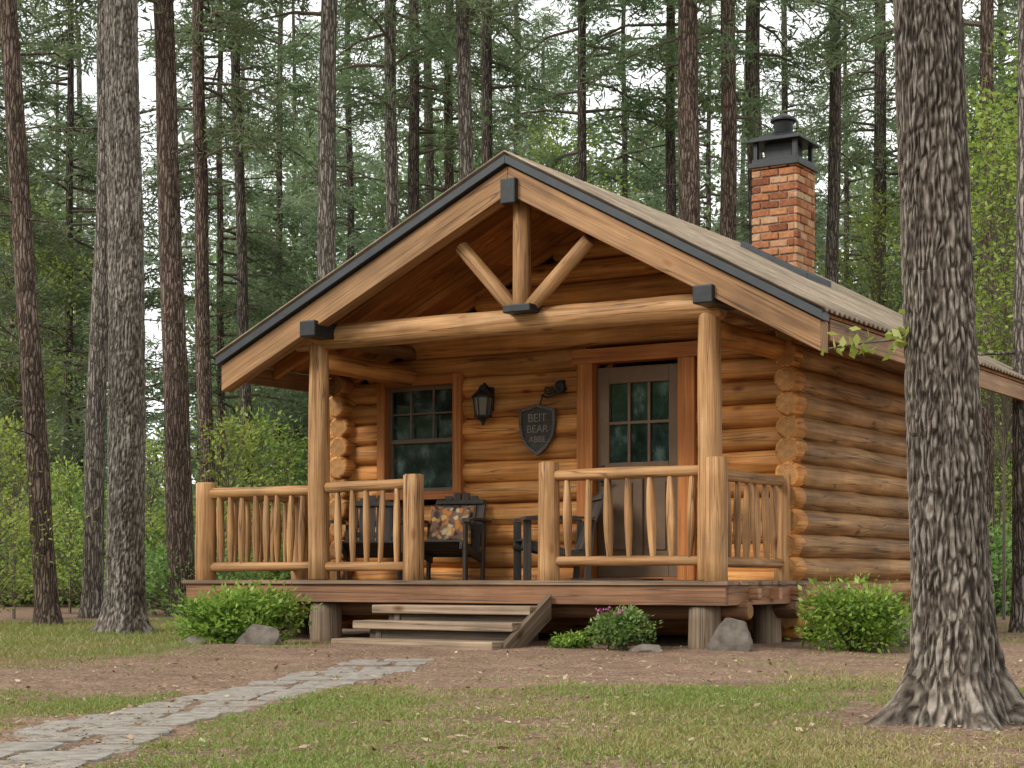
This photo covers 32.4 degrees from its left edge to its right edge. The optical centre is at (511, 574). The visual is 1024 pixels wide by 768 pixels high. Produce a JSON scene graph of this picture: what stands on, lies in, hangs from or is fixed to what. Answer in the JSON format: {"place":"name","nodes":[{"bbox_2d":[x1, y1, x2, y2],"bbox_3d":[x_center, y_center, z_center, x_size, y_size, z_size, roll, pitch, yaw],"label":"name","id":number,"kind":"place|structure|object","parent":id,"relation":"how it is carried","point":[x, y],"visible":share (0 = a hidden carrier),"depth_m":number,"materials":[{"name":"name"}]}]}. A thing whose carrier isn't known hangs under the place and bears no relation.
{"place":"outdoors","nodes":[
{"label":"outdoors","id":0,"kind":"place"},
{"bbox_2d":[0,659,434,767],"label":"path","id":1,"kind":"structure","parent":0,"point":[41,749],"depth_m":7.58,"materials":[{"name":"stone"}]},
{"bbox_2d":[0,0,1017,487],"label":"sky","id":2,"kind":"structure","parent":0,"point":[147,87],"materials":[{"name":"white"}]},
{"bbox_2d":[0,598,1023,767],"bbox_3d":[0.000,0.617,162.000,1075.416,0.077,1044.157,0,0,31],"label":"ground","id":3,"kind":"structure","parent":0,"point":[24,612],"depth_m":10.56,"materials":[{"name":"soil"}]},
{"bbox_2d":[0,101,45,495],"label":"pine tree","id":4,"kind":"object","parent":3,"relation":"on","point":[2,119],"visible":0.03,"depth_m":44.94,"materials":[{"name":"green plant"}]},
{"bbox_2d":[0,509,81,607],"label":"undergrowth shrub","id":5,"kind":"object","parent":3,"relation":"on","point":[7,599],"visible":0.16,"depth_m":34.60,"materials":[{"name":"green plant"}]},
{"bbox_2d":[0,411,84,612],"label":"sapling","id":6,"kind":"object","parent":3,"relation":"on","point":[20,536],"visible":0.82,"depth_m":22.02,"materials":[{"name":"green plant"}]},
{"bbox_2d":[0,0,88,625],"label":"pine tree","id":7,"kind":"object","parent":3,"relation":"on","point":[46,600],"visible":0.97,"depth_m":21.90,"materials":[{"name":"brown plant"}]},
{"bbox_2d":[0,203,89,508],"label":"broadleaf tree","id":8,"kind":"object","parent":3,"relation":"on","point":[38,283],"visible":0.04,"depth_m":50.35,"materials":[{"name":"green plant"}]},
{"bbox_2d":[0,176,92,604],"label":"sapling","id":9,"kind":"object","parent":3,"relation":"on","point":[19,384],"visible":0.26,"depth_m":35.86,"materials":[{"name":"green plant"}]},
{"bbox_2d":[0,415,96,618],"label":"sapling","id":10,"kind":"object","parent":3,"relation":"on","point":[15,562],"visible":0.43,"depth_m":24.99,"materials":[{"name":"green plant"}]},
{"bbox_2d":[0,2,107,501],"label":"pine tree","id":11,"kind":"object","parent":3,"relation":"on","point":[7,299],"visible":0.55,"depth_m":34.02,"materials":[{"name":"green plant"}]},
{"bbox_2d":[16,449,106,612],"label":"sapling","id":12,"kind":"object","parent":3,"relation":"on","point":[69,539],"visible":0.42,"depth_m":28.92,"materials":[{"name":"green plant"}]},
{"bbox_2d":[0,472,146,604],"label":"undergrowth shrub","id":13,"kind":"object","parent":3,"relation":"on","point":[105,508],"visible":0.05,"depth_m":37.63,"materials":[{"name":"green plant"}]},
{"bbox_2d":[0,0,161,542],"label":"pine tree","id":14,"kind":"object","parent":3,"relation":"on","point":[48,100],"visible":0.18,"depth_m":39.71,"materials":[{"name":"green plant"}]},
{"bbox_2d":[0,27,161,523],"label":"pine tree","id":15,"kind":"object","parent":3,"relation":"on","point":[80,195],"visible":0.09,"depth_m":55.89,"materials":[{"name":"green plant"}]},
{"bbox_2d":[0,468,163,604],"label":"undergrowth shrub","id":16,"kind":"object","parent":3,"relation":"on","point":[63,518],"visible":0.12,"depth_m":33.95,"materials":[{"name":"green plant"}]},
{"bbox_2d":[0,167,163,517],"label":"broadleaf tree","id":17,"kind":"object","parent":3,"relation":"on","point":[62,208],"visible":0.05,"depth_m":56.60,"materials":[{"name":"green plant"}]},
{"bbox_2d":[0,0,195,603],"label":"pine tree","id":18,"kind":"object","parent":3,"relation":"on","point":[71,47],"visible":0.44,"depth_m":37.78,"materials":[{"name":"green plant"}]},
{"bbox_2d":[19,0,187,617],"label":"pine tree","id":19,"kind":"object","parent":3,"relation":"on","point":[92,595],"visible":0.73,"depth_m":25.89,"materials":[{"name":"grey plant"}]},
{"bbox_2d":[17,0,224,615],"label":"pine tree","id":20,"kind":"object","parent":3,"relation":"on","point":[179,513],"visible":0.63,"depth_m":26.85,"materials":[{"name":"brown plant"}]},
{"bbox_2d":[90,0,156,633],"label":"pine tree","id":21,"kind":"object","parent":3,"relation":"on","point":[123,607],"visible":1,"depth_m":18.84,"materials":[{"name":"grey plant"}]},
{"bbox_2d":[59,514,194,608],"bbox_3d":[-7.087,-0.264,33.504,3.142,1.862,3.174,0,0,-2],"label":"undergrowth shrub","id":22,"kind":"object","parent":3,"relation":"on","point":[80,555],"visible":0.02,"depth_m":33.25,"materials":[{"name":"green plant"}]},
{"bbox_2d":[77,430,196,609],"bbox_3d":[-6.641,-1.030,32.105,2.702,3.500,2.855,0,0,-33],"label":"sapling","id":23,"kind":"object","parent":3,"relation":"on","point":[149,496],"visible":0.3,"depth_m":31.97,"materials":[{"name":"green plant"}]},
{"bbox_2d":[75,532,288,615],"bbox_3d":[-5.210,-0.055,27.830,3.780,1.433,3.661,0,0,24],"label":"undergrowth shrub","id":24,"kind":"object","parent":3,"relation":"on","point":[154,576],"visible":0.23,"depth_m":27.29,"materials":[{"name":"green plant"}]},
{"bbox_2d":[61,0,314,482],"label":"pine tree","id":25,"kind":"object","parent":3,"relation":"on","point":[201,135],"visible":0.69,"depth_m":32.90,"materials":[{"name":"green plant"}]},
{"bbox_2d":[179,636,205,644],"bbox_3d":[-2.750,0.597,15.197,0.207,0.138,0.236,0,0,-33],"label":"rock","id":26,"kind":"object","parent":3,"relation":"on","point":[192,639],"visible":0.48,"depth_m":15.14,"materials":[{"name":"stone"}]},
{"bbox_2d":[146,397,296,579],"bbox_3d":[-5.075,-1.195,31.113,2.972,3.850,3.140,0,0,-35],"label":"sapling","id":27,"kind":"object","parent":3,"relation":"on","point":[221,440],"visible":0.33,"depth_m":30.99,"materials":[{"name":"green plant"}]},
{"bbox_2d":[145,64,306,506],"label":"pine tree","id":28,"kind":"object","parent":3,"relation":"on","point":[231,209],"visible":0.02,"depth_m":59.97,"materials":[{"name":"green plant"}]},
{"bbox_2d":[160,578,293,644],"bbox_3d":[-2.527,0.332,15.597,1.169,0.615,1.188,0,0,-14],"label":"shrub","id":29,"kind":"object","parent":3,"relation":"on","point":[209,624],"visible":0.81,"depth_m":15.38,"materials":[{"name":"green plant"}]},
{"bbox_2d":[145,214,311,502],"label":"broadleaf tree","id":30,"kind":"object","parent":3,"relation":"on","point":[213,258],"visible":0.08,"depth_m":57.45,"materials":[{"name":"green plant"}]},
{"bbox_2d":[141,0,316,505],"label":"pine tree","id":31,"kind":"object","parent":3,"relation":"on","point":[269,306],"visible":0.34,"depth_m":41.96,"materials":[{"name":"green plant"}]},
{"bbox_2d":[138,0,340,579],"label":"pine tree","id":32,"kind":"object","parent":3,"relation":"on","point":[242,285],"visible":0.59,"depth_m":34.91,"materials":[{"name":"green plant"}]},
{"bbox_2d":[193,398,307,579],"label":"sapling","id":33,"kind":"object","parent":3,"relation":"on","point":[261,443],"visible":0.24,"depth_m":33.86,"materials":[{"name":"green plant"}]},
{"bbox_2d":[192,1,316,495],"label":"pine tree","id":34,"kind":"object","parent":3,"relation":"on","point":[279,219],"visible":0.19,"depth_m":47.89,"materials":[{"name":"green plant"}]},
{"bbox_2d":[235,624,282,644],"bbox_3d":[-2.166,0.564,15.215,0.427,0.292,0.363,0,0,31],"label":"rock","id":35,"kind":"object","parent":3,"relation":"on","point":[253,634],"visible":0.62,"depth_m":15.09,"materials":[{"name":"stone"}]},
{"bbox_2d":[219,532,308,579],"bbox_3d":[-4.370,-0.187,32.406,2.898,1.700,2.869,0,0,-18],"label":"undergrowth shrub","id":36,"kind":"object","parent":3,"relation":"on","point":[286,573],"visible":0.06,"depth_m":32.11,"materials":[{"name":"green plant"}]},
{"bbox_2d":[230,412,307,509],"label":"sapling","id":37,"kind":"object","parent":3,"relation":"on","point":[285,445],"visible":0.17,"depth_m":37.89,"materials":[{"name":"green plant"}]},
{"bbox_2d":[146,108,407,485],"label":"broadleaf tree","id":38,"kind":"object","parent":3,"relation":"on","point":[313,254],"visible":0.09,"depth_m":49.35,"materials":[{"name":"green plant"}]},
{"bbox_2d":[191,0,365,484],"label":"pine tree","id":39,"kind":"object","parent":3,"relation":"on","point":[309,28],"visible":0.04,"depth_m":51.94,"materials":[{"name":"green plant"}]},
{"bbox_2d":[264,118,378,464],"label":"pine tree","id":40,"kind":"object","parent":3,"relation":"on","point":[340,259],"visible":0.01,"depth_m":59.85,"materials":[{"name":"green plant"}]},
{"bbox_2d":[254,0,406,424],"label":"pine tree","id":41,"kind":"object","parent":3,"relation":"on","point":[348,222],"visible":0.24,"depth_m":45.88,"materials":[{"name":"green plant"}]},
{"bbox_2d":[213,0,494,614],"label":"pine tree","id":42,"kind":"object","parent":3,"relation":"on","point":[326,232],"visible":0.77,"depth_m":26.91,"materials":[{"name":"grey plant"}]},
{"bbox_2d":[260,0,503,232],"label":"pine tree","id":43,"kind":"object","parent":3,"relation":"on","point":[390,62],"visible":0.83,"depth_m":29.91,"materials":[{"name":"green plant"}]},
{"bbox_2d":[289,0,516,216],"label":"pine tree","id":44,"kind":"object","parent":3,"relation":"on","point":[414,131],"visible":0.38,"depth_m":35.91,"materials":[{"name":"green plant"}]},
{"bbox_2d":[337,92,511,260],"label":"broadleaf tree","id":45,"kind":"object","parent":3,"relation":"on","point":[403,212],"visible":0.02,"depth_m":51.29,"materials":[{"name":"green plant"}]},
{"bbox_2d":[342,0,518,180],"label":"pine tree","id":46,"kind":"object","parent":3,"relation":"on","point":[463,21],"visible":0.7,"depth_m":27.89,"materials":[{"name":"grey plant"}]},
{"bbox_2d":[337,0,534,203],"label":"pine tree","id":47,"kind":"object","parent":3,"relation":"on","point":[430,169],"visible":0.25,"depth_m":40.90,"materials":[{"name":"green plant"}]},
{"bbox_2d":[349,0,532,233],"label":"pine tree","id":48,"kind":"object","parent":3,"relation":"on","point":[449,170],"visible":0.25,"depth_m":37.74,"materials":[{"name":"green plant"}]},
{"bbox_2d":[432,52,506,196],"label":"pine tree","id":49,"kind":"object","parent":3,"relation":"on","point":[493,96],"visible":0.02,"depth_m":57.77,"materials":[{"name":"green plant"}]},
{"bbox_2d":[381,0,607,189],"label":"pine tree","id":50,"kind":"object","parent":3,"relation":"on","point":[487,87],"visible":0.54,"depth_m":34.00,"materials":[{"name":"green plant"}]},
{"bbox_2d":[434,0,576,198],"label":"pine tree","id":51,"kind":"object","parent":3,"relation":"on","point":[502,107],"visible":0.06,"depth_m":45.91,"materials":[{"name":"green plant"}]},
{"bbox_2d":[0,62,1011,526],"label":"wood","id":52,"kind":"object","parent":3,"relation":"on","point":[152,258],"depth_m":64.95,"materials":[{"name":"green plant"}]},
{"bbox_2d":[0,615,1023,767],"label":"grass","id":53,"kind":"structure","parent":3,"relation":"on","point":[752,743],"depth_m":7.18,"materials":[{"name":"green plant"}]},
{"bbox_2d":[0,633,1023,767],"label":"leaf litter","id":54,"kind":"object","parent":3,"relation":"on","point":[130,736],"visible":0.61,"depth_m":8.01,"materials":[{"name":"brown plant"}]},
{"bbox_2d":[214,573,321,642],"bbox_3d":[-2.254,0.310,15.862,1.066,0.668,1.080,0,0,31],"label":"shrub","id":55,"kind":"object","parent":54,"relation":"on","point":[287,605],"visible":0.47,"depth_m":15.80,"materials":[{"name":"green plant"}]},
{"bbox_2d":[494,2,603,186],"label":"pine tree","id":56,"kind":"object","parent":3,"relation":"on","point":[548,17],"visible":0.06,"depth_m":57.73,"materials":[{"name":"green plant"}]},
{"bbox_2d":[545,629,597,648],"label":"plant","id":57,"kind":"object","parent":3,"relation":"on","point":[568,639],"visible":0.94,"depth_m":14.68,"materials":[{"name":"green plant"}]},
{"bbox_2d":[512,106,640,201],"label":"sapling","id":58,"kind":"object","parent":3,"relation":"on","point":[552,145],"visible":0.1,"depth_m":41.72,"materials":[{"name":"green plant"}]},
{"bbox_2d":[472,0,709,183],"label":"pine tree","id":59,"kind":"object","parent":3,"relation":"on","point":[580,152],"visible":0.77,"depth_m":33.05,"materials":[{"name":"green plant"}]},
{"bbox_2d":[182,113,1023,649],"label":"log cabin","id":60,"kind":"object","parent":3,"relation":"on","point":[730,439],"visible":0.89,"depth_m":16.62,"materials":[{"name":"brown wood"}]},
{"bbox_2d":[329,495,402,579],"bbox_3d":[-1.410,-0.384,17.834,0.788,0.881,0.859,0,0,1],"label":"adirondack chair","id":61,"kind":"object","parent":60,"relation":"on","point":[388,551],"visible":0.56,"depth_m":18.07,"materials":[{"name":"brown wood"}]},
{"bbox_2d":[372,373,467,500],"bbox_3d":[-0.930,-1.405,18.112,1.100,1.270,0.210,0,0,31],"label":"window","id":62,"kind":"structure","parent":60,"relation":"in","point":[419,426],"depth_m":18.14,"materials":[{"name":"brown wood"}]},
{"bbox_2d":[401,493,491,579],"bbox_3d":[-0.626,-0.384,17.308,0.788,0.881,0.859,0,0,17],"label":"adirondack chair","id":63,"kind":"object","parent":60,"relation":"on","point":[464,549],"visible":0.72,"depth_m":17.43,"materials":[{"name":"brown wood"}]},
{"bbox_2d":[427,506,474,543],"bbox_3d":[-0.605,-0.495,17.375,0.460,0.400,0.143,0,-19,17],"label":"cushion","id":64,"kind":"object","parent":63,"relation":"on","point":[446,523],"visible":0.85,"depth_m":17.32,"materials":[{"name":"fabric"}]},
{"bbox_2d":[471,382,494,424],"bbox_3d":[-0.282,-1.704,17.542,0.208,0.428,0.265,0,0,31],"label":"wall lantern","id":65,"kind":"object","parent":60,"relation":"attached to","point":[482,396],"depth_m":17.49,"materials":[{"name":"black metal"}]},
{"bbox_2d":[519,404,556,455],"bbox_3d":[0.253,-1.425,17.324,0.410,0.507,0.050,0,0,31],"label":"shield sign","id":66,"kind":"object","parent":60,"relation":"attached to","point":[537,425],"visible":1,"depth_m":17.31,"materials":[{"name":"metal"}]},
{"bbox_2d":[539,380,566,404],"bbox_3d":[0.397,-1.784,17.221,0.290,0.232,0.073,0,0,26],"label":"scroll bracket","id":67,"kind":"object","parent":60,"relation":"attached to","point":[561,388],"visible":1,"depth_m":17.18,"materials":[{"name":"black metal"}]},
{"bbox_2d":[509,488,603,579],"bbox_3d":[0.452,-0.384,16.674,0.859,0.881,0.788,0,0,-9],"label":"adirondack chair","id":68,"kind":"object","parent":60,"relation":"on","point":[527,545],"visible":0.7,"depth_m":16.54,"materials":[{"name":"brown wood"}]},
{"bbox_2d":[597,363,677,576],"bbox_3d":[1.203,-0.990,16.827,0.900,2.020,0.121,0,0,31],"label":"door","id":69,"kind":"structure","parent":60,"relation":"in","point":[637,406],"depth_m":16.86,"materials":[{"name":"paint"}]},
{"bbox_2d":[580,604,661,649],"bbox_3d":[0.926,0.436,14.568,0.692,0.401,0.657,0,0,-20],"label":"flowering plant","id":70,"kind":"object","parent":3,"relation":"on","point":[626,624],"visible":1,"depth_m":14.45,"materials":[{"name":"green plant"}]},
{"bbox_2d":[539,0,708,212],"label":"pine tree","id":71,"kind":"object","parent":3,"relation":"on","point":[643,181],"visible":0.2,"depth_m":43.90,"materials":[{"name":"green plant"}]},
{"bbox_2d":[628,644,662,651],"bbox_3d":[1.087,0.604,14.208,0.317,0.101,0.193,0,0,31],"label":"rock","id":72,"kind":"object","parent":3,"relation":"on","point":[647,648],"visible":0.72,"depth_m":14.14,"materials":[{"name":"stone"}]},
{"bbox_2d":[558,101,747,242],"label":"broadleaf tree","id":73,"kind":"object","parent":3,"relation":"on","point":[714,186],"visible":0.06,"depth_m":53.23,"materials":[{"name":"green plant"}]},
{"bbox_2d":[532,0,805,217],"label":"pine tree","id":74,"kind":"object","parent":3,"relation":"on","point":[671,209],"visible":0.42,"depth_m":33.92,"materials":[{"name":"green plant"}]},
{"bbox_2d":[628,0,780,241],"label":"pine tree","id":75,"kind":"object","parent":3,"relation":"on","point":[707,166],"visible":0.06,"depth_m":51.94,"materials":[{"name":"green plant"}]},
{"bbox_2d":[705,64,748,233],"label":"pine tree","id":76,"kind":"object","parent":3,"relation":"on","point":[744,160],"visible":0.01,"depth_m":59.95,"materials":[{"name":"green plant"}]},
{"bbox_2d":[707,618,752,651],"bbox_3d":[1.781,0.551,14.262,0.391,0.416,0.343,0,0,31],"label":"rock","id":77,"kind":"object","parent":3,"relation":"on","point":[731,634],"visible":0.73,"depth_m":14.15,"materials":[{"name":"stone"}]},
{"bbox_2d":[640,0,820,226],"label":"pine tree","id":78,"kind":"object","parent":3,"relation":"on","point":[688,184],"visible":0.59,"depth_m":26.86,"materials":[{"name":"green plant"}]},
{"bbox_2d":[572,0,890,240],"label":"pine tree","id":79,"kind":"object","parent":3,"relation":"on","point":[728,43],"visible":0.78,"depth_m":29.92,"materials":[{"name":"green plant"}]},
{"bbox_2d":[618,0,888,244],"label":"pine tree","id":80,"kind":"object","parent":3,"relation":"on","point":[752,74],"visible":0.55,"depth_m":32.24,"materials":[{"name":"green plant"}]},
{"bbox_2d":[704,4,868,298],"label":"pine tree","id":81,"kind":"object","parent":3,"relation":"on","point":[783,94],"visible":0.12,"depth_m":45.92,"materials":[{"name":"green plant"}]},
{"bbox_2d":[739,209,866,289],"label":"broadleaf tree","id":82,"kind":"object","parent":3,"relation":"on","point":[822,249],"depth_m":53.56,"materials":[{"name":"green plant"}]},
{"bbox_2d":[707,0,975,283],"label":"pine tree","id":83,"kind":"object","parent":3,"relation":"on","point":[833,206],"visible":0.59,"depth_m":32.89,"materials":[{"name":"green plant"}]},
{"bbox_2d":[784,568,910,653],"bbox_3d":[2.881,0.293,14.495,1.217,0.708,1.182,0,0,-8],"label":"shrub","id":84,"kind":"object","parent":3,"relation":"on","point":[850,627],"visible":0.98,"depth_m":14.30,"materials":[{"name":"green plant"}]},
{"bbox_2d":[799,2,899,300],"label":"pine tree","id":85,"kind":"object","parent":3,"relation":"on","point":[846,187],"visible":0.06,"depth_m":49.95,"materials":[{"name":"green plant"}]},
{"bbox_2d":[814,147,898,287],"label":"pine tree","id":86,"kind":"object","parent":3,"relation":"on","point":[852,189],"visible":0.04,"depth_m":59.51,"materials":[{"name":"green plant"}]},
{"bbox_2d":[815,179,977,311],"bbox_3d":[7.431,-3.692,35.903,3.975,8.844,3.862,0,0,-18],"label":"sapling","id":87,"kind":"object","parent":3,"relation":"on","point":[879,260],"visible":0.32,"depth_m":35.85,"materials":[{"name":"green plant"}]},
{"bbox_2d":[887,611,910,646],"bbox_3d":[3.436,0.545,15.220,0.455,0.478,0.388,0,0,31],"label":"rock","id":88,"kind":"object","parent":3,"relation":"on","point":[904,639],"visible":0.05,"depth_m":15.06,"materials":[{"name":"stone"}]},
{"bbox_2d":[799,0,1006,304],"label":"pine tree","id":89,"kind":"object","parent":3,"relation":"on","point":[879,143],"visible":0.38,"depth_m":37.90,"materials":[{"name":"green plant"}]},
{"bbox_2d":[813,0,999,302],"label":"pine tree","id":90,"kind":"object","parent":3,"relation":"on","point":[891,121],"visible":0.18,"depth_m":42.07,"materials":[{"name":"green plant"}]},
{"bbox_2d":[801,0,1017,602],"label":"pine tree","id":91,"kind":"object","parent":3,"relation":"on","point":[985,23],"visible":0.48,"depth_m":27.93,"materials":[{"name":"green plant"}]},
{"bbox_2d":[820,46,1017,496],"bbox_3d":[10.213,-5.389,37.902,7.847,12.188,8.182,0,0,-3],"label":"broadleaf tree","id":92,"kind":"object","parent":3,"relation":"on","point":[872,172],"visible":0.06,"depth_m":37.66,"materials":[{"name":"green plant"}]},
{"bbox_2d":[821,0,1023,730],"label":"pine tree","id":93,"kind":"object","parent":3,"relation":"on","point":[956,673],"visible":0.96,"depth_m":7.28,"materials":[{"name":"brown plant"}]},
{"bbox_2d":[847,196,1011,480],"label":"broadleaf tree","id":94,"kind":"object","parent":3,"relation":"on","point":[893,264],"depth_m":49.54,"materials":[{"name":"green plant"}]},
{"bbox_2d":[855,42,1012,428],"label":"pine tree","id":95,"kind":"object","parent":3,"relation":"on","point":[966,64],"visible":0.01,"depth_m":45.82,"materials":[{"name":"green plant"}]},
{"bbox_2d":[873,65,1017,433],"bbox_3d":[7.286,-3.300,25.103,3.614,8.040,3.510,0,0,-31],"label":"sapling","id":96,"kind":"object","parent":3,"relation":"on","point":[983,114],"visible":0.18,"depth_m":25.02,"materials":[{"name":"green plant"}]},
{"bbox_2d":[882,89,1017,619],"bbox_3d":[6.565,-2.908,23.395,3.159,7.236,3.252,0,0,28],"label":"sapling","id":97,"kind":"object","parent":3,"relation":"on","point":[1005,404],"visible":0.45,"depth_m":23.46,"materials":[{"name":"green plant"}]},
{"bbox_2d":[883,150,1016,457],"bbox_3d":[9.032,-3.692,32.963,3.862,8.844,3.975,0,0,-42],"label":"sapling","id":98,"kind":"object","parent":3,"relation":"on","point":[970,165],"visible":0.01,"depth_m":32.89,"materials":[{"name":"green plant"}]},
{"bbox_2d":[884,0,1017,486],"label":"pine tree","id":99,"kind":"object","parent":3,"relation":"on","point":[974,68],"visible":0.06,"depth_m":36.03,"materials":[{"name":"green plant"}]},
{"bbox_2d":[890,16,1017,365],"bbox_3d":[6.898,-3.300,22.100,3.614,8.040,3.510,0,0,-28],"label":"sapling","id":100,"kind":"object","parent":3,"relation":"on","point":[1002,167],"visible":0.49,"depth_m":22.14,"materials":[{"name":"green plant"}]},
{"bbox_2d":[965,0,1017,450],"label":"pine tree","id":101,"kind":"object","parent":3,"relation":"on","point":[1001,4],"visible":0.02,"depth_m":43.95,"materials":[{"name":"green plant"}]},
{"bbox_2d":[988,517,1011,616],"bbox_3d":[7.580,-0.251,27.742,4.729,1.850,4.882,0,0,13],"label":"undergrowth shrub","id":102,"kind":"object","parent":3,"relation":"on","point":[996,564],"visible":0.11,"depth_m":26.79,"materials":[{"name":"green plant"}]},
{"bbox_2d":[979,0,1023,632],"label":"pine tree","id":103,"kind":"object","parent":3,"relation":"on","point":[1016,623],"visible":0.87,"depth_m":18.91,"materials":[{"name":"grey plant"}]},
{"bbox_2d":[994,409,1011,591],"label":"sapling","id":104,"kind":"object","parent":3,"relation":"on","point":[998,484],"visible":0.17,"depth_m":29.91,"materials":[{"name":"green plant"}]},
{"bbox_2d":[994,455,1011,535],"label":"undergrowth shrub","id":105,"kind":"object","parent":3,"relation":"on","point":[1009,498],"visible":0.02,"depth_m":33.63,"materials":[{"name":"green plant"}]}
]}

